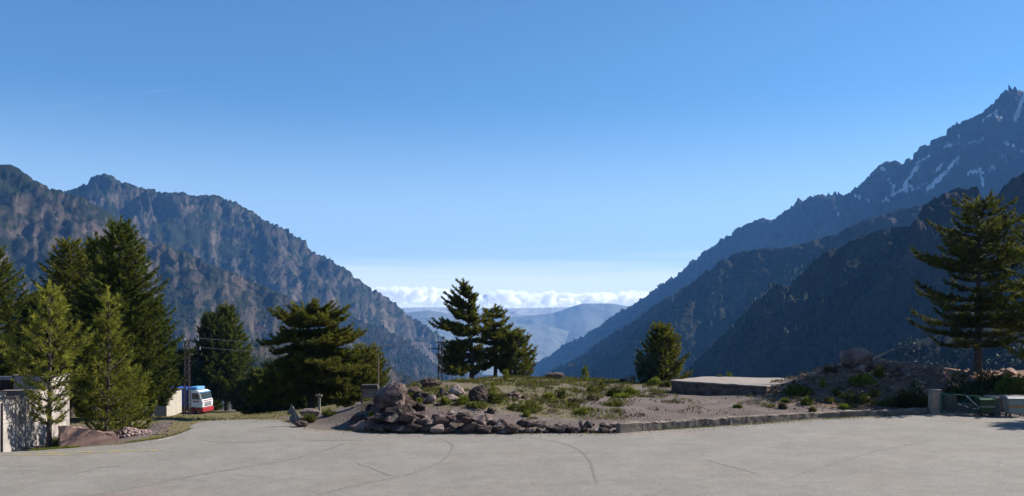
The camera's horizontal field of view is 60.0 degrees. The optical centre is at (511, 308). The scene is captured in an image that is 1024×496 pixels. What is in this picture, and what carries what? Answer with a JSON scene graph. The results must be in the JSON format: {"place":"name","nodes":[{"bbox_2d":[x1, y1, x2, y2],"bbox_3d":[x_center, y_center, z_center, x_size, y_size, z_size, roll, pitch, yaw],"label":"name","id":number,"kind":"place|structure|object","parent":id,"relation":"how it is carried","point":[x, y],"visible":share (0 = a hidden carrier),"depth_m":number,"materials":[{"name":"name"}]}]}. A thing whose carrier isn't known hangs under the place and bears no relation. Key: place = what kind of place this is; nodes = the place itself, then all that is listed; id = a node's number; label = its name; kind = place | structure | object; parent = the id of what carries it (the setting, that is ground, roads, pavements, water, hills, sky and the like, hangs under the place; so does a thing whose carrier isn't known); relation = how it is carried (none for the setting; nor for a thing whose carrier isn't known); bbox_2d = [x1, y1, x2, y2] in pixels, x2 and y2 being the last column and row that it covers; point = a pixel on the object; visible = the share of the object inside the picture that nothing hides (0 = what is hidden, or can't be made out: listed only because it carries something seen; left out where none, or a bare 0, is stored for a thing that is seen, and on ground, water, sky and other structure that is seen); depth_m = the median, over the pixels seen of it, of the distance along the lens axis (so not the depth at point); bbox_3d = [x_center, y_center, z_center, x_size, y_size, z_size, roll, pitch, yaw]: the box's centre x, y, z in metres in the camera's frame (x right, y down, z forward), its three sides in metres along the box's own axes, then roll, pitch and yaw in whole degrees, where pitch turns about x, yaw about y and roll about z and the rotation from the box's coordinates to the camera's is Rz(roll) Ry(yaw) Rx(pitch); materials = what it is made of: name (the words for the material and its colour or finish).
{"place":"outdoors","nodes":[
{"label":"outdoors","id":0,"kind":"place"},
{"bbox_2d":[0,164,304,410],"bbox_3d":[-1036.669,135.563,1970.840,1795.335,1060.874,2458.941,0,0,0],"label":"foreground mountain","id":1,"kind":"structure","parent":0,"point":[36,217],"depth_m":2193.93,"materials":[{"name":"stone"}]},
{"bbox_2d":[0,271,283,358],"bbox_3d":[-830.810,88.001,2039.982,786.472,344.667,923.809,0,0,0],"label":"woodland","id":2,"kind":"object","parent":1,"relation":"on","point":[178,296],"visible":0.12,"depth_m":2208.28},
{"bbox_2d":[293,299,449,380],"bbox_3d":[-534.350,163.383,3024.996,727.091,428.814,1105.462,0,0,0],"label":"woodland","id":3,"kind":"object","parent":1,"relation":"on","point":[422,365],"visible":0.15,"depth_m":3198.68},
{"bbox_2d":[110,420,194,434],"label":"gravel","id":4,"kind":"structure","parent":0,"point":[176,427],"depth_m":43.65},
{"bbox_2d":[64,173,482,379],"bbox_3d":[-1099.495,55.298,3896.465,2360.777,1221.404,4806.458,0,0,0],"label":"mountain","id":5,"kind":"structure","parent":0,"point":[229,235],"depth_m":3723.45,"materials":[{"name":"stone"}]},
{"bbox_2d":[278,268,481,378],"bbox_3d":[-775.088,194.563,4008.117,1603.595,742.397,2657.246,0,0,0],"label":"woodland","id":6,"kind":"object","parent":5,"relation":"on","point":[373,317],"visible":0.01,"depth_m":4409.19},
{"bbox_2d":[242,341,416,385],"bbox_3d":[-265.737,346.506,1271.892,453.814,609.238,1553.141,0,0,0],"label":"spur","id":7,"kind":"structure","parent":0,"point":[258,352],"depth_m":1257.88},
{"bbox_2d":[295,301,452,382],"bbox_3d":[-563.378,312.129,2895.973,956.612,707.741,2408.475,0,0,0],"label":"spur","id":8,"kind":"structure","parent":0,"point":[393,351],"depth_m":3197.34,"materials":[{"name":"stone"}]},
{"bbox_2d":[401,307,568,317],"bbox_3d":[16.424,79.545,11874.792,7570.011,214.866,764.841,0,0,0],"label":"farthest hill","id":9,"kind":"structure","parent":0,"point":[513,312],"depth_m":11859.68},
{"bbox_2d":[405,310,569,376],"bbox_3d":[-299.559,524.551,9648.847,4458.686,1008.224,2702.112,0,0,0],"label":"hill","id":10,"kind":"structure","parent":0,"point":[549,340],"depth_m":9829.47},
{"bbox_2d":[0,414,1023,495],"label":"car park","id":11,"kind":"structure","parent":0,"point":[966,456],"depth_m":34.47,"materials":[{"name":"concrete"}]},
{"bbox_2d":[28,450,155,452],"bbox_3d":[-17.396,5.979,37.087,5.544,0.001,0.333,0,0,-7],"label":"yellow marking","id":12,"kind":"object","parent":11,"relation":"on","point":[92,451],"visible":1,"depth_m":37.06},
{"bbox_2d":[96,443,344,494],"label":"tar seam","id":13,"kind":"object","parent":11,"relation":"on","point":[226,470],"visible":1,"depth_m":32.74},
{"bbox_2d":[318,439,453,494],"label":"tar seam","id":14,"kind":"object","parent":11,"relation":"on","point":[452,447],"visible":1,"depth_m":32.54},
{"bbox_2d":[534,438,597,483],"bbox_3d":[2.516,5.983,35.801,1.432,0.001,10.989,0,0,-11],"label":"tar seam","id":15,"kind":"object","parent":11,"relation":"on","point":[591,468],"visible":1,"depth_m":34.89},
{"bbox_2d":[115,414,1020,444],"bbox_3d":[4.946,5.978,45.536,46.269,0.039,9.096,0,0,-7],"label":"grit","id":16,"kind":"object","parent":11,"relation":"on","point":[552,434],"visible":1,"depth_m":43.06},
{"bbox_2d":[788,440,930,477],"bbox_3d":[14.236,5.983,35.934,12.894,0.001,0.486,0,0,-44],"label":"tar seam","id":17,"kind":"object","parent":11,"relation":"on","point":[853,458],"visible":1,"depth_m":35.12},
{"bbox_2d":[0,0,1023,307],"label":"sky","id":18,"kind":"structure","parent":0,"point":[533,153],"materials":[{"name":"blue"}]},
{"bbox_2d":[11,361,1023,451],"bbox_3d":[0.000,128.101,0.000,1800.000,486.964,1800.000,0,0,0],"label":"ground","id":19,"kind":"structure","parent":0,"point":[343,415],"depth_m":51.03,"materials":[{"name":"plant"}]},
{"bbox_2d":[0,244,47,388],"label":"pine tree","id":20,"kind":"object","parent":19,"relation":"on","point":[8,309],"visible":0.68,"depth_m":55.20,"materials":[{"name":"green plant"}]},
{"bbox_2d":[0,374,69,451],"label":"garage","id":21,"kind":"structure","parent":19,"relation":"on","point":[19,430],"depth_m":40.41,"materials":[{"name":"paint"}]},
{"bbox_2d":[0,290,81,395],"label":"pine tree","id":22,"kind":"object","parent":19,"relation":"on","point":[24,313],"visible":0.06,"depth_m":59.34,"materials":[{"name":"green plant"}]},
{"bbox_2d":[0,280,95,447],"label":"young pine","id":23,"kind":"object","parent":19,"relation":"on","point":[66,349],"visible":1,"depth_m":39.40,"materials":[{"name":"green plant"}]},
{"bbox_2d":[28,444,82,450],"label":"verge grass","id":24,"kind":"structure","parent":19,"relation":"on","point":[60,447],"depth_m":37.84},
{"bbox_2d":[30,236,96,416],"bbox_3d":[-31.986,1.428,64.266,6.411,13.431,6.422,0,0,0],"label":"pine tree","id":25,"kind":"object","parent":19,"relation":"on","point":[64,273],"visible":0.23,"depth_m":63.28,"materials":[{"name":"green plant"}]},
{"bbox_2d":[58,426,118,446],"bbox_3d":[-19.154,5.909,40.130,2.439,1.362,0.537,0,0,-36],"label":"boulder","id":26,"kind":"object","parent":19,"relation":"on","point":[69,436],"depth_m":39.75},
{"bbox_2d":[75,231,107,416],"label":"pine tree","id":27,"kind":"object","parent":19,"relation":"on","point":[94,244],"visible":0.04,"depth_m":67.66,"materials":[{"name":"green plant"}]},
{"bbox_2d":[74,400,115,415],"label":"pine tree","id":28,"kind":"object","parent":19,"relation":"on","point":[76,407],"visible":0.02,"depth_m":76.15,"materials":[{"name":"green plant"}]},
{"bbox_2d":[60,285,149,431],"bbox_3d":[-18.931,2.673,41.621,4.012,7.672,4.046,0,0,0],"label":"young pine","id":29,"kind":"object","parent":19,"relation":"on","point":[112,361],"visible":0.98,"depth_m":41.32,"materials":[{"name":"green plant"}]},
{"bbox_2d":[42,214,196,413],"bbox_3d":[-26.408,0.648,60.132,9.333,14.239,8.900,0,0,42],"label":"pine tree","id":30,"kind":"object","parent":19,"relation":"on","point":[120,275],"visible":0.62,"depth_m":59.23,"materials":[{"name":"green plant"}]},
{"bbox_2d":[95,364,158,428],"bbox_3d":[-19.155,4.598,44.118,3.129,3.857,3.009,0,0,0],"label":"tree","id":31,"kind":"object","parent":19,"relation":"on","point":[142,416],"visible":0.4,"depth_m":43.94,"materials":[{"name":"green plant"}]},
{"bbox_2d":[114,427,151,438],"bbox_3d":[-18.555,6.007,42.476,2.616,0.697,1.666,0,0,0],"label":"rubble heap","id":32,"kind":"object","parent":19,"relation":"on","point":[123,432],"visible":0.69,"depth_m":42.19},
{"bbox_2d":[122,428,191,443],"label":"verge grass","id":33,"kind":"structure","parent":19,"relation":"on","point":[162,436],"depth_m":40.67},
{"bbox_2d":[141,388,182,416],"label":"shed","id":34,"kind":"structure","parent":19,"relation":"on","point":[175,406],"depth_m":99.72,"materials":[{"name":"beige wood"}]},
{"bbox_2d":[146,297,186,416],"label":"pine tree","id":35,"kind":"object","parent":19,"relation":"on","point":[166,394],"visible":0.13,"depth_m":71.88,"materials":[{"name":"green plant"}]},
{"bbox_2d":[140,386,213,413],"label":"lorry","id":36,"kind":"object","parent":19,"relation":"on","point":[201,399],"visible":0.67,"depth_m":111.36,"materials":[{"name":"white paint"}]},
{"bbox_2d":[171,348,198,385],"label":"pine tree","id":37,"kind":"object","parent":19,"relation":"on","point":[180,366],"visible":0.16,"depth_m":123.89,"materials":[{"name":"green plant"}]},
{"bbox_2d":[183,337,198,416],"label":"lattice pylon","id":38,"kind":"object","parent":19,"relation":"on","point":[188,374],"visible":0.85,"depth_m":96.93,"materials":[{"name":"grey metal"}]},
{"bbox_2d":[70,404,335,429],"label":"bank grass","id":39,"kind":"structure","parent":19,"relation":"on","point":[181,417],"depth_m":65.39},
{"bbox_2d":[182,310,235,399],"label":"pine tree","id":40,"kind":"object","parent":19,"relation":"on","point":[210,322],"visible":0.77,"depth_m":122.87,"materials":[{"name":"green plant"}]},
{"bbox_2d":[198,400,223,409],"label":"pine tree","id":41,"kind":"object","parent":19,"relation":"on","point":[217,405],"visible":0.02,"depth_m":131.94,"materials":[{"name":"green plant"}]},
{"bbox_2d":[190,301,257,410],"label":"pine tree","id":42,"kind":"object","parent":19,"relation":"on","point":[227,315],"visible":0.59,"depth_m":124.71,"materials":[{"name":"green plant"}]},
{"bbox_2d":[223,376,246,411],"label":"pine tree","id":43,"kind":"object","parent":19,"relation":"on","point":[239,381],"visible":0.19,"depth_m":117.08,"materials":[{"name":"green plant"}]},
{"bbox_2d":[232,366,268,414],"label":"pine tree","id":44,"kind":"object","parent":19,"relation":"on","point":[252,377],"visible":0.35,"depth_m":98.88,"materials":[{"name":"green plant"}]},
{"bbox_2d":[262,402,289,412],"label":"pine tree","id":45,"kind":"object","parent":19,"relation":"on","point":[270,407],"visible":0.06,"depth_m":96.29,"materials":[{"name":"green plant"}]},
{"bbox_2d":[287,404,298,423],"bbox_3d":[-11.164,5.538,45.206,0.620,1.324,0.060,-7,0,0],"label":"boulder","id":46,"kind":"object","parent":19,"relation":"on","point":[294,416],"visible":0.87,"depth_m":45.19,"materials":[{"name":"grey stone"}]},
{"bbox_2d":[300,412,315,422],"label":"shrub","id":47,"kind":"object","parent":19,"relation":"on","point":[310,418],"visible":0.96,"depth_m":46.14,"materials":[{"name":"green plant"}]},
{"bbox_2d":[299,408,319,416],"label":"boulder","id":48,"kind":"object","parent":19,"relation":"on","point":[315,412],"visible":0.79,"depth_m":47.25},
{"bbox_2d":[290,395,330,409],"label":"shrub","id":49,"kind":"object","parent":19,"relation":"on","point":[302,402],"visible":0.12,"depth_m":94.28,"materials":[{"name":"green plant"}]},
{"bbox_2d":[243,298,381,407],"bbox_3d":[-14.412,3.652,63.480,10.288,9.098,7.173,0,0,0],"label":"pine tree","id":50,"kind":"object","parent":19,"relation":"on","point":[325,366],"visible":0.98,"depth_m":62.54,"materials":[{"name":"green plant"}]},
{"bbox_2d":[359,384,379,403],"bbox_3d":[-7.715,4.736,48.025,1.020,1.250,0.650,0,0,0],"label":"notice shelter","id":51,"kind":"object","parent":19,"relation":"on","point":[368,390],"visible":0.72,"depth_m":48.00,"materials":[{"name":"wood"}]},
{"bbox_2d":[350,341,391,388],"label":"pine tree","id":52,"kind":"object","parent":19,"relation":"on","point":[372,359],"visible":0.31,"depth_m":83.37,"materials":[{"name":"green plant"}]},
{"bbox_2d":[358,418,383,430],"bbox_3d":[-6.538,5.756,43.712,1.912,0.825,0.786,0,0,-39],"label":"boulder","id":53,"kind":"object","parent":19,"relation":"on","point":[369,423],"visible":0.69,"depth_m":43.25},
{"bbox_2d":[384,403,413,420],"bbox_3d":[-5.413,5.375,43.550,1.608,1.471,1.287,-24,0,0],"label":"boulder","id":54,"kind":"object","parent":19,"relation":"on","point":[398,410],"visible":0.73,"depth_m":43.17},
{"bbox_2d":[349,391,497,431],"bbox_3d":[-4.491,5.308,45.437,7.534,1.881,5.851,0,0,0],"label":"rock pile","id":55,"kind":"object","parent":19,"relation":"on","point":[356,423],"visible":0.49,"depth_m":44.86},
{"bbox_2d":[373,383,407,409],"bbox_3d":[-6.242,4.558,45.300,1.802,1.530,1.622,0,0,0],"label":"boulder","id":56,"kind":"object","parent":55,"relation":"on","point":[389,395],"visible":0.82,"depth_m":44.82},
{"bbox_2d":[420,378,442,387],"bbox_3d":[-5.048,4.614,54.995,1.094,0.633,1.242,0,0,43],"label":"boulder","id":57,"kind":"object","parent":19,"relation":"on","point":[429,382],"visible":0.89,"depth_m":54.67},
{"bbox_2d":[429,338,445,379],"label":"lattice pylon","id":58,"kind":"object","parent":19,"relation":"on","point":[441,365],"visible":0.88,"depth_m":73.83,"materials":[{"name":"grey metal"}]},
{"bbox_2d":[340,429,539,433],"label":"verge grass","id":59,"kind":"structure","parent":19,"relation":"on","point":[431,432],"depth_m":42.49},
{"bbox_2d":[448,384,464,395],"bbox_3d":[-3.095,4.552,48.475,1.095,0.795,0.835,0,0,23],"label":"boulder","id":60,"kind":"object","parent":19,"relation":"on","point":[458,389],"visible":0.71,"depth_m":48.25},
{"bbox_2d":[428,277,492,378],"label":"pine tree","id":61,"kind":"object","parent":19,"relation":"on","point":[455,356],"visible":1,"depth_m":83.15,"materials":[{"name":"green plant"}]},
{"bbox_2d":[455,394,469,404],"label":"shrub","id":62,"kind":"object","parent":19,"relation":"on","point":[462,399],"visible":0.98,"depth_m":46.21,"materials":[{"name":"green plant"}]},
{"bbox_2d":[464,400,489,408],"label":"shrub","id":63,"kind":"object","parent":19,"relation":"on","point":[479,404],"visible":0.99,"depth_m":45.50,"materials":[{"name":"green plant"}]},
{"bbox_2d":[468,385,489,402],"bbox_3d":[-1.867,4.629,47.564,1.504,1.094,1.068,0,0,-31],"label":"boulder","id":64,"kind":"object","parent":19,"relation":"on","point":[478,393],"visible":0.8,"depth_m":47.19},
{"bbox_2d":[372,411,616,433],"bbox_3d":[-0.609,5.539,42.865,12.325,1.096,1.542,0,0,0],"label":"boulder row","id":65,"kind":"object","parent":19,"relation":"on","point":[436,424],"visible":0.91,"depth_m":42.64,"materials":[{"name":"stone"}]},
{"bbox_2d":[475,303,520,375],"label":"pine tree","id":66,"kind":"object","parent":19,"relation":"on","point":[497,337],"visible":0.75,"depth_m":84.91,"materials":[{"name":"green plant"}]},
{"bbox_2d":[488,390,507,403],"bbox_3d":[-0.837,4.758,47.735,1.420,0.816,1.059,0,0,-18],"label":"shrub","id":67,"kind":"object","parent":19,"relation":"on","point":[498,399],"visible":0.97,"depth_m":47.58,"materials":[{"name":"green plant"}]},
{"bbox_2d":[501,391,529,400],"bbox_3d":[0.183,5.046,51.052,1.751,0.611,1.180,0,0,0],"label":"stone heap","id":68,"kind":"object","parent":19,"relation":"on","point":[515,394],"visible":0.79,"depth_m":50.86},
{"bbox_2d":[495,328,538,377],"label":"pine tree","id":69,"kind":"object","parent":19,"relation":"on","point":[524,366],"visible":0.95,"depth_m":84.31,"materials":[{"name":"green plant"}]},
{"bbox_2d":[507,400,542,412],"bbox_3d":[0.767,5.117,46.775,2.050,0.694,1.790,0,0,26],"label":"juniper mat","id":70,"kind":"object","parent":19,"relation":"on","point":[528,405],"visible":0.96,"depth_m":46.47,"materials":[{"name":"green plant"}]},
{"bbox_2d":[363,376,702,420],"bbox_3d":[1.488,5.936,62.807,21.219,3.091,34.642,0,0,0],"label":"ground cover","id":71,"kind":"object","parent":19,"relation":"on","point":[599,380],"visible":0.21,"depth_m":55.74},
{"bbox_2d":[554,388,567,398],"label":"shrub","id":72,"kind":"object","parent":19,"relation":"on","point":[561,393],"visible":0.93,"depth_m":53.59,"materials":[{"name":"green plant"}]},
{"bbox_2d":[602,398,623,406],"bbox_3d":[5.741,5.399,50.633,1.173,0.549,1.601,0,0,35],"label":"juniper mat","id":73,"kind":"object","parent":19,"relation":"on","point":[614,402],"visible":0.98,"depth_m":50.56,"materials":[{"name":"green plant"}]},
{"bbox_2d":[405,374,857,419],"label":"heath cushions","id":74,"kind":"object","parent":19,"relation":"on","point":[518,381],"visible":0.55,"depth_m":56.29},
{"bbox_2d":[633,351,660,383],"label":"young pine","id":75,"kind":"object","parent":19,"relation":"on","point":[647,362],"visible":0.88,"depth_m":68.74,"materials":[{"name":"green plant"}]},
{"bbox_2d":[633,321,692,381],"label":"young pine","id":76,"kind":"object","parent":19,"relation":"on","point":[662,339],"visible":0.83,"depth_m":69.35,"materials":[{"name":"green plant"}]},
{"bbox_2d":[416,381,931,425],"bbox_3d":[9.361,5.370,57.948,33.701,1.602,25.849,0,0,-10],"label":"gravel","id":77,"kind":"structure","parent":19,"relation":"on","point":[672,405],"depth_m":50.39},
{"bbox_2d":[422,361,942,416],"bbox_3d":[8.768,5.105,62.420,35.637,3.490,31.438,0,0,0],"label":"brown heath","id":78,"kind":"object","parent":19,"relation":"on","point":[650,397],"visible":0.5,"depth_m":55.79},
{"bbox_2d":[670,376,786,395],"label":"concrete platform","id":79,"kind":"structure","parent":19,"relation":"on","point":[709,385],"depth_m":59.58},
{"bbox_2d":[578,413,931,433],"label":"verge grass","id":80,"kind":"structure","parent":19,"relation":"on","point":[753,423],"depth_m":45.76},
{"bbox_2d":[616,407,928,432],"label":"kerb wall","id":81,"kind":"structure","parent":19,"relation":"on","point":[633,426],"depth_m":46.20,"materials":[{"name":"concrete"}]},
{"bbox_2d":[750,380,806,394],"bbox_3d":[17.105,5.103,57.131,3.496,0.880,1.667,0,0,0],"label":"stone heap","id":82,"kind":"object","parent":19,"relation":"on","point":[777,387],"visible":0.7,"depth_m":57.13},
{"bbox_2d":[781,382,816,395],"bbox_3d":[17.909,4.978,55.217,2.242,0.887,1.720,0,0,-20],"label":"shrub","id":83,"kind":"object","parent":19,"relation":"on","point":[800,389],"visible":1,"depth_m":54.94,"materials":[{"name":"green plant"}]},
{"bbox_2d":[837,390,857,403],"bbox_3d":[20.305,5.338,53.526,1.349,0.837,1.107,0,0,0],"label":"shrub","id":84,"kind":"object","parent":19,"relation":"on","point":[849,397],"visible":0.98,"depth_m":53.41,"materials":[{"name":"green plant"}]},
{"bbox_2d":[839,346,873,368],"bbox_3d":[22.697,3.318,58.000,2.554,1.692,2.043,3,0,0],"label":"boulder","id":85,"kind":"object","parent":19,"relation":"on","point":[854,357],"visible":0.82,"depth_m":57.34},
{"bbox_2d":[848,372,877,386],"bbox_3d":[22.031,4.438,55.712,1.877,1.018,1.607,0,0,0],"label":"shrub","id":86,"kind":"object","parent":19,"relation":"on","point":[866,378],"visible":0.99,"depth_m":55.53,"materials":[{"name":"green plant"}]},
{"bbox_2d":[856,392,874,403],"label":"shrub","id":87,"kind":"object","parent":19,"relation":"on","point":[863,397],"visible":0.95,"depth_m":53.27,"materials":[{"name":"green plant"}]},
{"bbox_2d":[873,365,884,377],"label":"shrub","id":88,"kind":"object","parent":19,"relation":"on","point":[879,370],"visible":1,"depth_m":56.69,"materials":[{"name":"green plant"}]},
{"bbox_2d":[872,358,889,368],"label":"boulder","id":89,"kind":"object","parent":19,"relation":"on","point":[881,362],"visible":0.62,"depth_m":58.07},
{"bbox_2d":[873,397,898,406],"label":"shrub","id":90,"kind":"object","parent":19,"relation":"on","point":[886,402],"visible":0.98,"depth_m":52.77,"materials":[{"name":"green plant"}]},
{"bbox_2d":[788,372,992,408],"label":"gravel","id":91,"kind":"structure","parent":19,"relation":"on","point":[866,392],"depth_m":55.96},
{"bbox_2d":[796,363,1016,403],"bbox_3d":[27.118,4.685,58.201,22.594,2.187,8.653,0,0,-20],"label":"stone scatter","id":92,"kind":"object","parent":19,"relation":"on","point":[890,367],"visible":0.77,"depth_m":57.27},
{"bbox_2d":[893,380,927,408],"bbox_3d":[23.701,5.093,52.461,2.540,1.729,2.194,0,0,0],"label":"shrub","id":93,"kind":"object","parent":19,"relation":"on","point":[908,399],"visible":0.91,"depth_m":52.24,"materials":[{"name":"green plant"}]},
{"bbox_2d":[927,389,941,413],"bbox_3d":[24.144,5.359,50.650,0.617,1.482,0.580,0,0,0],"label":"gate post","id":94,"kind":"object","parent":19,"relation":"on","point":[934,401],"visible":0.8,"depth_m":50.40,"materials":[{"name":"concrete"}]},
{"bbox_2d":[943,394,956,410],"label":"short pier","id":95,"kind":"structure","parent":19,"relation":"on","point":[949,402],"depth_m":51.60,"materials":[{"name":"concrete"}]},
{"bbox_2d":[906,189,1023,374],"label":"pine tree","id":96,"kind":"object","parent":19,"relation":"on","point":[963,253],"visible":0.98,"depth_m":60.11,"materials":[{"name":"green plant"}]},
{"bbox_2d":[956,402,976,410],"bbox_3d":[26.844,5.770,51.315,2.315,0.714,0.045,0,0,0],"label":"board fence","id":97,"kind":"object","parent":19,"relation":"on","point":[962,407],"visible":0.27,"depth_m":51.30,"materials":[{"name":"wood"}]},
{"bbox_2d":[941,368,996,402],"bbox_3d":[27.475,4.682,53.967,4.142,2.106,3.108,0,0,-28],"label":"shrub","id":98,"kind":"object","parent":19,"relation":"on","point":[964,388],"visible":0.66,"depth_m":53.65,"materials":[{"name":"green plant"}]},
{"bbox_2d":[940,393,998,413],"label":"metal gate","id":99,"kind":"structure","parent":19,"relation":"on","point":[941,411],"depth_m":49.76,"materials":[{"name":"green metal"}]},
{"bbox_2d":[974,397,996,415],"bbox_3d":[26.544,5.483,49.700,0.926,1.033,0.830,0,0,6],"label":"waste bin","id":100,"kind":"object","parent":19,"relation":"on","point":[985,405],"visible":1,"depth_m":49.38,"materials":[{"name":"metal"}]},
{"bbox_2d":[971,370,1016,389],"bbox_3d":[30.743,4.507,56.420,3.229,1.356,2.475,0,0,0],"label":"shrub","id":101,"kind":"object","parent":19,"relation":"on","point":[982,381],"visible":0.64,"depth_m":56.37,"materials":[{"name":"green plant"}]},
{"bbox_2d":[990,220,1023,360],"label":"pine tree","id":102,"kind":"object","parent":19,"relation":"on","point":[1012,284],"visible":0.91,"depth_m":57.29,"materials":[{"name":"green plant"}]},
{"bbox_2d":[993,371,1023,394],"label":"shrub","id":103,"kind":"object","parent":19,"relation":"on","point":[1004,387],"visible":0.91,"depth_m":54.56,"materials":[{"name":"green plant"}]},
{"bbox_2d":[1001,396,1023,416],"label":"waste bin","id":104,"kind":"object","parent":19,"relation":"on","point":[1013,404],"visible":1,"depth_m":48.99,"materials":[{"name":"grey metal"}]},
{"bbox_2d":[483,303,627,376],"bbox_3d":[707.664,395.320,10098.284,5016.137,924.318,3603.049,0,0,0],"label":"farther hill","id":105,"kind":"structure","parent":0,"point":[579,320],"depth_m":10962.06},
{"bbox_2d":[540,203,927,381],"bbox_3d":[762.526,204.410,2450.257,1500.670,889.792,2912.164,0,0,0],"label":"wooded mountain","id":106,"kind":"structure","parent":0,"point":[746,270],"depth_m":2094.82,"materials":[{"name":"stone"}]},
{"bbox_2d":[536,253,811,380],"bbox_3d":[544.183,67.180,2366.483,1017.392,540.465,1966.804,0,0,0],"label":"woodland","id":107,"kind":"object","parent":106,"relation":"on","point":[675,323],"visible":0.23,"depth_m":2119.06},
{"bbox_2d":[525,85,1023,376],"bbox_3d":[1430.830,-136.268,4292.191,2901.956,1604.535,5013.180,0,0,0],"label":"snowy mountain","id":108,"kind":"structure","parent":0,"point":[983,152],"depth_m":3777.84,"materials":[{"name":"stone"}]},
{"bbox_2d":[681,172,1023,378],"bbox_3d":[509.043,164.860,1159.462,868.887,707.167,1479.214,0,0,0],"label":"dark mountain","id":109,"kind":"structure","parent":0,"point":[825,268],"depth_m":1024.64,"materials":[{"name":"stone"}]},
{"bbox_2d":[678,242,1023,377],"bbox_3d":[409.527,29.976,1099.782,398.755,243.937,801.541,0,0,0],"label":"woodland","id":110,"kind":"object","parent":109,"relation":"on","point":[848,321],"visible":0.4,"depth_m":1026.01,"materials":[{"name":"plant"}]},
{"bbox_2d":[873,328,1023,370],"bbox_3d":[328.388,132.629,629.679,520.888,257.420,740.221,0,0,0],"label":"wooded slope","id":111,"kind":"structure","parent":0,"point":[944,351],"depth_m":568.64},
{"bbox_2d":[888,328,1023,370],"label":"woodland","id":112,"kind":"object","parent":111,"relation":"on","point":[995,362],"visible":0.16,"depth_m":548.15,"materials":[{"name":"plant"}]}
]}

